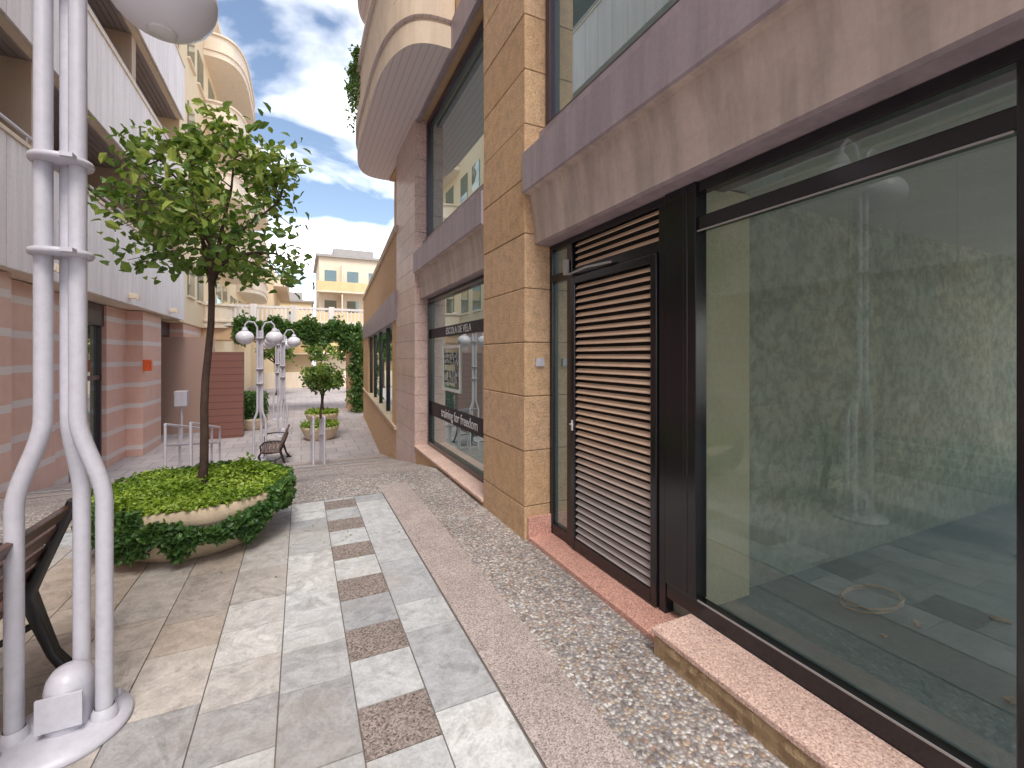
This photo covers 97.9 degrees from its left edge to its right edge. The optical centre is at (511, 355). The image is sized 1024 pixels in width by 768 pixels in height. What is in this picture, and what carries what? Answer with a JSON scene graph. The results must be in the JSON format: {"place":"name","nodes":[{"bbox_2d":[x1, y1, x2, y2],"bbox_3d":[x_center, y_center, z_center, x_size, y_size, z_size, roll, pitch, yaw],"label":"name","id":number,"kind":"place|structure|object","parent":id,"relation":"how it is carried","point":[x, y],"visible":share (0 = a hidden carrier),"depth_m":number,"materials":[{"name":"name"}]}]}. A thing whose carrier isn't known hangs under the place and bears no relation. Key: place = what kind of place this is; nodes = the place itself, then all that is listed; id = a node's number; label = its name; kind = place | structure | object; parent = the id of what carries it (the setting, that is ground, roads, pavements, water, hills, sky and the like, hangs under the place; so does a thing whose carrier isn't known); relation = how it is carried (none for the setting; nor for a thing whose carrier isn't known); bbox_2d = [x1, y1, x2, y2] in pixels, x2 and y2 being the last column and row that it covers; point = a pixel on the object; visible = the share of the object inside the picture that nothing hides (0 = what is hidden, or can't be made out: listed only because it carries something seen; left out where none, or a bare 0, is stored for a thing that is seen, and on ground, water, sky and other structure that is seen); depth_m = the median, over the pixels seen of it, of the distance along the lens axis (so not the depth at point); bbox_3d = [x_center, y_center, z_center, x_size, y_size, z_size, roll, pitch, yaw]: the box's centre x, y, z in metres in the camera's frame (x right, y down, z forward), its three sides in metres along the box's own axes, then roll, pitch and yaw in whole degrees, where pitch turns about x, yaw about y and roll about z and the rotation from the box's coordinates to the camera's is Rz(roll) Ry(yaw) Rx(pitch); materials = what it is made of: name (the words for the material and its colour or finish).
{"place":"outdoors","nodes":[
{"label":"outdoors","id":0,"kind":"place"},
{"bbox_2d":[0,529,25,542],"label":"pebble pavement","id":1,"kind":"structure","parent":0,"point":[1,537],"depth_m":3.79,"materials":[{"name":"grey gravel"}]},
{"bbox_2d":[0,7,185,319],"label":"balcony slabs","id":2,"kind":"structure","parent":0,"point":[9,29],"depth_m":9.42,"materials":[{"name":"grey concrete"}]},
{"bbox_2d":[0,27,135,224],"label":"recessed wall","id":3,"kind":"structure","parent":2,"relation":"on","point":[16,91],"depth_m":6.83,"materials":[{"name":"beige paint"}]},
{"bbox_2d":[0,0,175,214],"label":"ceiling boards","id":4,"kind":"object","parent":2,"relation":"on","point":[107,13],"visible":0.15,"depth_m":10.39,"materials":[{"name":"wood"}]},
{"bbox_2d":[0,4,182,258],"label":"balcony rails","id":5,"kind":"object","parent":2,"relation":"on","point":[16,127],"visible":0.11,"depth_m":8.57,"materials":[{"name":"grey metal"}]},
{"bbox_2d":[0,0,184,320],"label":"facade panels","id":6,"kind":"object","parent":2,"relation":"attached to","point":[115,100],"visible":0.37,"depth_m":8.86,"materials":[{"name":"white metal"}]},
{"bbox_2d":[54,263,178,313],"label":"facade spotlights","id":7,"kind":"object","parent":6,"relation":"attached to","point":[131,295],"visible":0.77,"depth_m":10.19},
{"bbox_2d":[0,271,200,498],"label":"ground floor","id":8,"kind":"structure","parent":0,"point":[131,403],"depth_m":10.32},
{"bbox_2d":[88,302,169,457],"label":"ground floor frames","id":9,"kind":"structure","parent":8,"relation":"attached to","point":[95,314],"depth_m":10.40,"materials":[{"name":"metal"}]},
{"bbox_2d":[143,360,152,370],"bbox_3d":[-9.723,0.250,11.912,0.160,0.300,0.250,0,0,-25],"label":"alarm box","id":10,"kind":"object","parent":8,"relation":"attached to","point":[147,365],"visible":1,"depth_m":11.81,"materials":[{"name":"orange plastic"}]},
{"bbox_2d":[0,457,448,531],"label":"pebble pavement","id":11,"kind":"structure","parent":0,"point":[37,509],"depth_m":5.76,"materials":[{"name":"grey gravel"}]},
{"bbox_2d":[0,460,401,500],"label":"paving band","id":12,"kind":"object","parent":11,"relation":"on","point":[293,471],"depth_m":7.64,"materials":[{"name":"grey stone"}]},
{"bbox_2d":[208,352,243,438],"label":"red stone wall","id":13,"kind":"structure","parent":0,"point":[226,399],"depth_m":14.36,"materials":[{"name":"red stone"}]},
{"bbox_2d":[251,268,289,385],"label":"terraced house","id":14,"kind":"structure","parent":0,"point":[282,294],"depth_m":40.51,"materials":[{"name":"beige paint"}]},
{"bbox_2d":[0,493,545,767],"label":"marble tile pavement","id":15,"kind":"structure","parent":0,"point":[236,725],"depth_m":2.27,"materials":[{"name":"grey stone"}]},
{"bbox_2d":[0,498,71,668],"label":"park bench","id":16,"kind":"object","parent":15,"relation":"on","point":[44,537],"visible":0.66,"depth_m":2.08,"materials":[{"name":"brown wood"}]},
{"bbox_2d":[0,0,218,767],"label":"street lamp","id":17,"kind":"object","parent":15,"relation":"on","point":[83,708],"visible":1,"depth_m":1.79,"materials":[{"name":"white metal"}]},
{"bbox_2d":[116,474,274,562],"bbox_3d":[-2.646,1.314,3.749,1.340,0.447,1.340,0,0,-25],"label":"planter","id":18,"kind":"object","parent":15,"relation":"on","point":[212,515],"visible":0.23,"depth_m":3.29,"materials":[{"name":"concrete"}]},
{"bbox_2d":[71,459,296,568],"bbox_3d":[-2.654,1.256,3.752,1.531,0.482,1.512,0,0,-25],"label":"ivy planting","id":19,"kind":"object","parent":18,"relation":"in","point":[138,539],"visible":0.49,"depth_m":3.17,"materials":[{"name":"green plant"}]},
{"bbox_2d":[91,452,288,516],"bbox_3d":[-2.643,1.004,3.748,1.394,0.271,1.408,0,0,-25],"label":"groundcover planting","id":20,"kind":"object","parent":18,"relation":"in","point":[152,492],"visible":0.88,"depth_m":3.62,"materials":[{"name":"green plant"}]},
{"bbox_2d":[88,98,314,484],"bbox_3d":[-2.625,-0.507,3.786,1.740,3.283,2.066,0,0,-25],"label":"citrus tree","id":21,"kind":"object","parent":18,"relation":"in","point":[184,219],"visible":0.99,"depth_m":3.53,"materials":[{"name":"green plant"}]},
{"bbox_2d":[60,494,399,604],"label":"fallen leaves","id":22,"kind":"object","parent":15,"relation":"on","point":[290,547],"visible":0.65,"depth_m":3.69,"materials":[{"name":"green plant"}]},
{"bbox_2d":[28,360,546,767],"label":"ground","id":23,"kind":"structure","parent":0,"point":[352,438],"depth_m":13.50,"materials":[{"name":"grey stone"}]},
{"bbox_2d":[174,390,188,439],"bbox_3d":[-10.468,1.875,14.132,0.350,1.550,0.300,0,0,-25],"label":"post box","id":24,"kind":"object","parent":23,"relation":"on","point":[181,398],"visible":0.96,"depth_m":14.03,"materials":[{"name":"white paint"}]},
{"bbox_2d":[164,423,199,468],"bbox_3d":[-6.426,1.859,8.798,0.044,1.479,3.044,0,0,-25],"label":"handrail","id":25,"kind":"object","parent":23,"relation":"on","point":[179,444],"visible":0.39,"depth_m":8.32,"materials":[{"name":"white metal"}]},
{"bbox_2d":[161,337,214,434],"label":"stone side wall","id":26,"kind":"structure","parent":23,"relation":"on","point":[182,359],"depth_m":15.24,"materials":[{"name":"pink stone"}]},
{"bbox_2d":[137,21,250,390],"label":"cream wing","id":27,"kind":"structure","parent":23,"relation":"on","point":[194,313],"depth_m":17.74,"materials":[{"name":"beige paint"}]},
{"bbox_2d":[187,31,267,327],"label":"cream wing balconies","id":28,"kind":"structure","parent":27,"relation":"attached to","point":[227,64],"depth_m":19.85,"materials":[{"name":"beige paint"}]},
{"bbox_2d":[189,422,220,465],"bbox_3d":[-6.110,1.859,8.947,0.044,1.479,3.044,0,0,-25],"label":"handrail","id":29,"kind":"object","parent":23,"relation":"on","point":[191,443],"visible":0.56,"depth_m":8.17,"materials":[{"name":"white metal"}]},
{"bbox_2d":[53,455,386,487],"bbox_3d":[-5.498,2.344,9.291,5.800,0.152,0.900,0,0,-25],"label":"paving band","id":30,"kind":"object","parent":23,"relation":"on","point":[301,463],"visible":0.2,"depth_m":9.92,"materials":[{"name":"grey stone"}]},
{"bbox_2d":[65,486,382,532],"bbox_3d":[-2.841,1.538,4.525,2.930,0.001,0.290,0,0,-25],"label":"kerb band","id":31,"kind":"object","parent":23,"relation":"on","point":[334,494],"visible":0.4,"depth_m":4.95,"materials":[{"name":"grey stone"}]},
{"bbox_2d":[244,417,267,430],"bbox_3d":[-9.395,2.432,16.132,1.000,0.437,1.000,0,0,-25],"label":"planter","id":32,"kind":"object","parent":23,"relation":"on","point":[248,424],"visible":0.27,"depth_m":15.78,"materials":[{"name":"beige concrete"}]},
{"bbox_2d":[244,390,269,419],"bbox_3d":[-9.395,1.777,16.133,1.139,1.131,1.145,0,0,-25],"label":"planter shrub","id":33,"kind":"object","parent":32,"relation":"in","point":[249,401],"visible":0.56,"depth_m":15.88,"materials":[{"name":"green plant"}]},
{"bbox_2d":[235,321,282,460],"bbox_3d":[-6.422,0.880,11.363,1.070,3.539,0.445,0,0,-25],"label":"street lamp","id":34,"kind":"object","parent":23,"relation":"on","point":[245,336],"visible":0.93,"depth_m":11.32,"materials":[{"name":"white metal"}]},
{"bbox_2d":[253,341,295,394],"bbox_3d":[-15.871,0.555,30.073,2.505,4.206,2.849,0,0,-4],"label":"plaza tree","id":35,"kind":"object","parent":23,"relation":"on","point":[269,353],"visible":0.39,"depth_m":29.83,"materials":[{"name":"green plant"}]},
{"bbox_2d":[258,424,290,462],"bbox_3d":[-5.833,2.217,10.959,0.720,0.846,1.600,0,0,-25],"label":"park bench","id":36,"kind":"object","parent":23,"relation":"on","point":[281,446],"visible":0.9,"depth_m":10.48,"materials":[{"name":"brown wood"}]},
{"bbox_2d":[263,335,290,419],"bbox_3d":[-9.796,0.880,18.617,1.070,3.539,0.445,0,0,-25],"label":"street lamp","id":37,"kind":"object","parent":23,"relation":"on","point":[287,346],"visible":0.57,"depth_m":18.60,"materials":[{"name":"white metal"}]},
{"bbox_2d":[201,302,362,410],"bbox_3d":[-10.422,0.175,21.288,7.050,4.950,2.400,0,0,-25],"label":"footbridge","id":38,"kind":"object","parent":23,"relation":"on","point":[222,334],"visible":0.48,"depth_m":20.26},
{"bbox_2d":[264,329,300,437],"bbox_3d":[-7.556,0.880,14.698,1.070,3.539,0.445,0,0,-25],"label":"street lamp","id":39,"kind":"object","parent":23,"relation":"on","point":[293,340],"visible":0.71,"depth_m":14.68,"materials":[{"name":"white metal"}]},
{"bbox_2d":[230,310,362,412],"bbox_3d":[-9.252,0.346,20.051,5.943,4.683,1.520,0,0,-25],"label":"ivy hedge","id":40,"kind":"object","parent":23,"relation":"on","point":[311,331],"visible":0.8,"depth_m":20.52,"materials":[{"name":"green plant"}]},
{"bbox_2d":[310,416,314,465],"bbox_3d":[-4.374,1.859,9.768,0.044,1.344,2.244,0,0,-25],"label":"handrail","id":41,"kind":"object","parent":23,"relation":"on","point":[312,440],"visible":0.91,"depth_m":8.77,"materials":[{"name":"white metal"}]},
{"bbox_2d":[303,342,335,364],"bbox_3d":[-14.870,0.623,34.962,2.771,4.069,2.697,0,0,-25],"label":"plaza tree","id":42,"kind":"object","parent":23,"relation":"on","point":[318,351],"visible":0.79,"depth_m":34.34,"materials":[{"name":"green plant"}]},
{"bbox_2d":[301,425,338,440],"bbox_3d":[-6.127,2.432,14.248,1.100,0.437,1.100,0,0,-25],"label":"planter","id":43,"kind":"object","parent":23,"relation":"on","point":[331,433],"visible":0.57,"depth_m":13.90,"materials":[{"name":"concrete"}]},
{"bbox_2d":[299,418,340,430],"bbox_3d":[-6.114,2.171,14.234,1.227,0.339,1.234,0,0,-25],"label":"planter shrub","id":44,"kind":"object","parent":43,"relation":"in","point":[329,423],"visible":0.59,"depth_m":14.04,"materials":[{"name":"green plant"}]},
{"bbox_2d":[295,362,345,418],"bbox_3d":[-6.047,1.231,14.320,1.423,2.055,1.511,0,0,44],"label":"tree","id":45,"kind":"object","parent":43,"relation":"on","point":[326,381],"visible":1,"depth_m":14.08,"materials":[{"name":"green plant"}]},
{"bbox_2d":[305,413,338,420],"bbox_3d":[-7.442,2.432,17.498,1.200,0.437,1.200,0,0,-25],"label":"planter","id":46,"kind":"object","parent":23,"relation":"on","point":[328,416],"visible":0.38,"depth_m":17.06,"materials":[{"name":"stone"}]},
{"bbox_2d":[304,407,339,414],"bbox_3d":[-7.440,2.178,17.498,1.304,0.342,1.327,0,0,-25],"label":"planter shrub","id":47,"kind":"object","parent":46,"relation":"in","point":[327,410],"visible":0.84,"depth_m":17.24,"materials":[{"name":"green plant"}]},
{"bbox_2d":[314,361,346,409],"bbox_3d":[-7.269,1.225,17.401,1.565,2.066,1.527,0,0,-25],"label":"tree","id":48,"kind":"object","parent":46,"relation":"on","point":[328,367],"visible":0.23,"depth_m":17.46,"materials":[{"name":"green plant"}]},
{"bbox_2d":[319,416,325,464],"bbox_3d":[-4.193,1.859,9.853,0.044,1.344,2.244,0,0,-25],"label":"handrail","id":49,"kind":"object","parent":23,"relation":"on","point":[322,439],"visible":0.93,"depth_m":9.49,"materials":[{"name":"white metal"}]},
{"bbox_2d":[333,342,345,362],"bbox_3d":[-11.109,0.568,31.138,2.581,4.178,2.682,0,0,-8],"label":"plaza tree","id":50,"kind":"object","parent":23,"relation":"on","point":[338,357],"visible":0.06,"depth_m":30.69,"materials":[{"name":"green plant"}]},
{"bbox_2d":[362,225,401,459],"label":"shop wing","id":51,"kind":"structure","parent":23,"relation":"on","point":[379,300],"depth_m":11.90,"materials":[{"name":"beige paint"}]},
{"bbox_2d":[394,179,396,224],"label":"corner wall","id":52,"kind":"structure","parent":23,"relation":"on","point":[395,202],"depth_m":9.88,"materials":[{"name":"beige stone"}]},
{"bbox_2d":[397,119,427,462],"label":"porphyry pillar","id":53,"kind":"structure","parent":23,"relation":"on","point":[412,369],"depth_m":7.56,"materials":[{"name":"pink stone"}]},
{"bbox_2d":[414,444,483,505],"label":"training shop sill","id":54,"kind":"structure","parent":23,"relation":"on","point":[466,481],"depth_m":5.82,"materials":[{"name":"pink stone"}]},
{"bbox_2d":[428,275,484,482],"bbox_3d":[-0.725,0.265,6.062,0.070,2.410,3.040,0,0,-25],"label":"training shop frame","id":55,"kind":"object","parent":23,"relation":"on","point":[474,472],"visible":0.48,"depth_m":6.82,"materials":[{"name":"black metal"}]},
{"bbox_2d":[413,185,484,298],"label":"cornice","id":56,"kind":"structure","parent":55,"relation":"on","point":[448,254],"depth_m":5.58,"materials":[{"name":"stone"}]},
{"bbox_2d":[431,319,483,437],"bbox_3d":[-0.720,0.265,6.064,0.009,1.410,2.900,0,0,-25],"label":"shop sign","id":57,"kind":"object","parent":55,"relation":"attached to","point":[468,422],"visible":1,"depth_m":6.19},
{"bbox_2d":[431,282,484,473],"bbox_3d":[-0.711,0.275,6.068,0.001,2.350,3.020,0,0,-25],"label":"training shop glass","id":58,"kind":"object","parent":55,"relation":"in","point":[463,306],"visible":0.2,"depth_m":6.00,"materials":[{"name":"clear glass"}]},
{"bbox_2d":[379,483,643,767],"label":"kerb band","id":59,"kind":"object","parent":23,"relation":"on","point":[564,724],"visible":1,"depth_m":2.25,"materials":[{"name":"stone"}]},
{"bbox_2d":[483,0,549,539],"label":"pillar","id":60,"kind":"structure","parent":23,"relation":"on","point":[514,42],"depth_m":3.91,"materials":[{"name":"brown stone"}]},
{"bbox_2d":[527,513,550,540],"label":"pillar plinth","id":61,"kind":"structure","parent":60,"relation":"attached to","point":[538,525],"depth_m":3.76,"materials":[{"name":"pink stone"}]},
{"bbox_2d":[535,358,544,366],"bbox_3d":[0.237,0.055,3.780,0.080,0.070,0.022,0,0,-25],"label":"door bell","id":62,"kind":"object","parent":60,"relation":"attached to","point":[539,362],"depth_m":3.77,"materials":[{"name":"white paint"}]},
{"bbox_2d":[529,533,680,642],"bbox_3d":[0.585,1.554,3.097,0.275,0.092,1.500,0,0,-25],"label":"door threshold","id":63,"kind":"object","parent":23,"relation":"on","point":[637,612],"depth_m":2.92,"materials":[{"name":"pink stone"}]},
{"bbox_2d":[550,39,1023,767],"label":"shopfront frame","id":64,"kind":"object","parent":63,"relation":"on","point":[674,259],"visible":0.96,"depth_m":2.41,"materials":[{"name":"black metal"}]},
{"bbox_2d":[555,247,566,529],"bbox_3d":[0.420,0.265,3.697,0.001,2.310,0.235,0,0,-25],"label":"sidelight glass","id":65,"kind":"object","parent":64,"relation":"attached to","point":[560,401],"visible":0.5,"depth_m":3.73,"materials":[{"name":"glass"}]},
{"bbox_2d":[563,259,611,275],"bbox_3d":[0.533,-0.697,3.282,0.046,0.127,0.581,0,0,-25],"label":"door closer","id":66,"kind":"object","parent":64,"relation":"attached to","point":[565,267],"depth_m":3.48,"materials":[{"name":"grey metal"}]},
{"bbox_2d":[575,210,658,586],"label":"louvre door blades","id":67,"kind":"object","parent":64,"relation":"attached to","point":[629,545],"visible":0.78,"depth_m":3.03,"materials":[{"name":"brown metal"}]},
{"bbox_2d":[577,214,658,578],"bbox_3d":[0.730,0.305,3.113,0.020,2.390,0.945,0,0,-25],"label":"door backing","id":68,"kind":"object","parent":64,"relation":"attached to","point":[631,243],"depth_m":3.10,"materials":[{"name":"black metal"}]},
{"bbox_2d":[522,0,1023,246],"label":"cornice","id":69,"kind":"structure","parent":64,"relation":"on","point":[680,94],"depth_m":2.01,"materials":[{"name":"stone"}]},
{"bbox_2d":[427,0,679,236],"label":"glass frame","id":70,"kind":"object","parent":69,"relation":"on","point":[550,61],"visible":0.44,"depth_m":3.78,"materials":[{"name":"metal"}]},
{"bbox_2d":[431,0,676,232],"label":"glass","id":71,"kind":"object","parent":70,"relation":"attached to","point":[594,39],"visible":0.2,"depth_m":3.73,"materials":[{"name":"glass"}]},
{"bbox_2d":[697,130,1013,767],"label":"glazing bead","id":72,"kind":"object","parent":64,"relation":"attached to","point":[795,660],"visible":1,"depth_m":1.69,"materials":[{"name":"black metal"}]},
{"bbox_2d":[654,635,822,767],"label":"sill base","id":73,"kind":"object","parent":23,"relation":"on","point":[782,748],"visible":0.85,"depth_m":1.87,"materials":[{"name":"beige stone"}]},
{"bbox_2d":[651,614,923,767],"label":"window sill","id":74,"kind":"structure","parent":73,"relation":"on","point":[823,734],"depth_m":1.81,"materials":[{"name":"pink stone"}]},
{"bbox_2d":[690,500,1016,767],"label":"shop floor","id":75,"kind":"structure","parent":23,"relation":"on","point":[947,672],"depth_m":2.38,"materials":[{"name":"grey tile"}]},
{"bbox_2d":[838,583,1016,703],"bbox_3d":[2.805,1.406,2.415,1.863,0.038,0.921,0,0,-12],"label":"floor debris","id":76,"kind":"object","parent":75,"relation":"on","point":[917,623],"visible":0.98,"depth_m":2.47,"materials":[{"name":"concrete"}]},
{"bbox_2d":[280,284,313,371],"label":"distant apartment block","id":77,"kind":"structure","parent":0,"point":[300,358],"depth_m":55.97,"materials":[{"name":"yellow paint"}]},
{"bbox_2d":[263,371,345,388],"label":"wall","id":78,"kind":"structure","parent":0,"point":[292,380],"depth_m":36.66,"materials":[{"name":"beige paint"}]},
{"bbox_2d":[217,0,393,353],"label":"sky","id":79,"kind":"structure","parent":0,"point":[296,53],"materials":[{"name":"blue"}]},
{"bbox_2d":[313,237,378,370],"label":"distant apartment block","id":80,"kind":"structure","parent":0,"point":[343,277],"depth_m":44.81,"materials":[{"name":"yellow paint"}]},
{"bbox_2d":[407,478,788,767],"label":"pebble pavement","id":81,"kind":"structure","parent":0,"point":[652,709],"depth_m":2.31,"materials":[{"name":"grey gravel"}]},
{"bbox_2d":[457,515,469,519],"bbox_3d":[-0.465,1.540,4.260,0.120,0.005,0.120,0,0,-25],"label":"drain cover","id":82,"kind":"object","parent":81,"relation":"on","point":[462,517],"visible":1,"depth_m":4.25,"materials":[{"name":"grey metal"}]},
{"bbox_2d":[706,191,748,604],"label":"shop pier","id":83,"kind":"structure","parent":0,"point":[727,413],"depth_m":2.58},
{"bbox_2d":[673,207,1016,616],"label":"shop side wall","id":84,"kind":"structure","parent":0,"point":[882,385],"depth_m":3.30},
{"bbox_3d":[5.198,0.290,0.112,5.505,2.520,7.960,0,0,-25],"label":"shop","id":85,"kind":"object","parent":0,"visible":0},
{"bbox_2d":[729,80,1016,257],"bbox_3d":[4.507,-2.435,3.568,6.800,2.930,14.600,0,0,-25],"label":"ceiling","id":86,"kind":"structure","parent":85,"relation":"on","point":[968,199],"depth_m":2.58,"materials":[{"name":"paint"}]},
{"bbox_2d":[389,0,483,181],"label":"wall","id":87,"kind":"structure","parent":86,"relation":"on","point":[470,33],"depth_m":5.92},
{"bbox_2d":[357,0,369,23],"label":"round balcony","id":88,"kind":"structure","parent":87,"relation":"attached to","point":[363,5],"depth_m":9.12,"materials":[{"name":"stone"}]},
{"bbox_2d":[355,0,454,180],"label":"round balcony","id":89,"kind":"structure","parent":87,"relation":"attached to","point":[405,47],"depth_m":6.41,"materials":[{"name":"stone"}]},
{"bbox_2d":[344,44,360,132],"bbox_3d":[-2.956,-4.929,8.439,0.439,1.096,1.526,0,0,-25],"label":"hanging plant","id":90,"kind":"object","parent":89,"relation":"attached to","point":[352,85],"visible":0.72,"depth_m":8.26,"materials":[{"name":"green plant"}]},
{"bbox_2d":[417,0,482,122],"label":"band","id":91,"kind":"object","parent":87,"relation":"attached to","point":[464,16],"visible":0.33,"depth_m":5.46,"materials":[{"name":"beige stone"}]}
]}

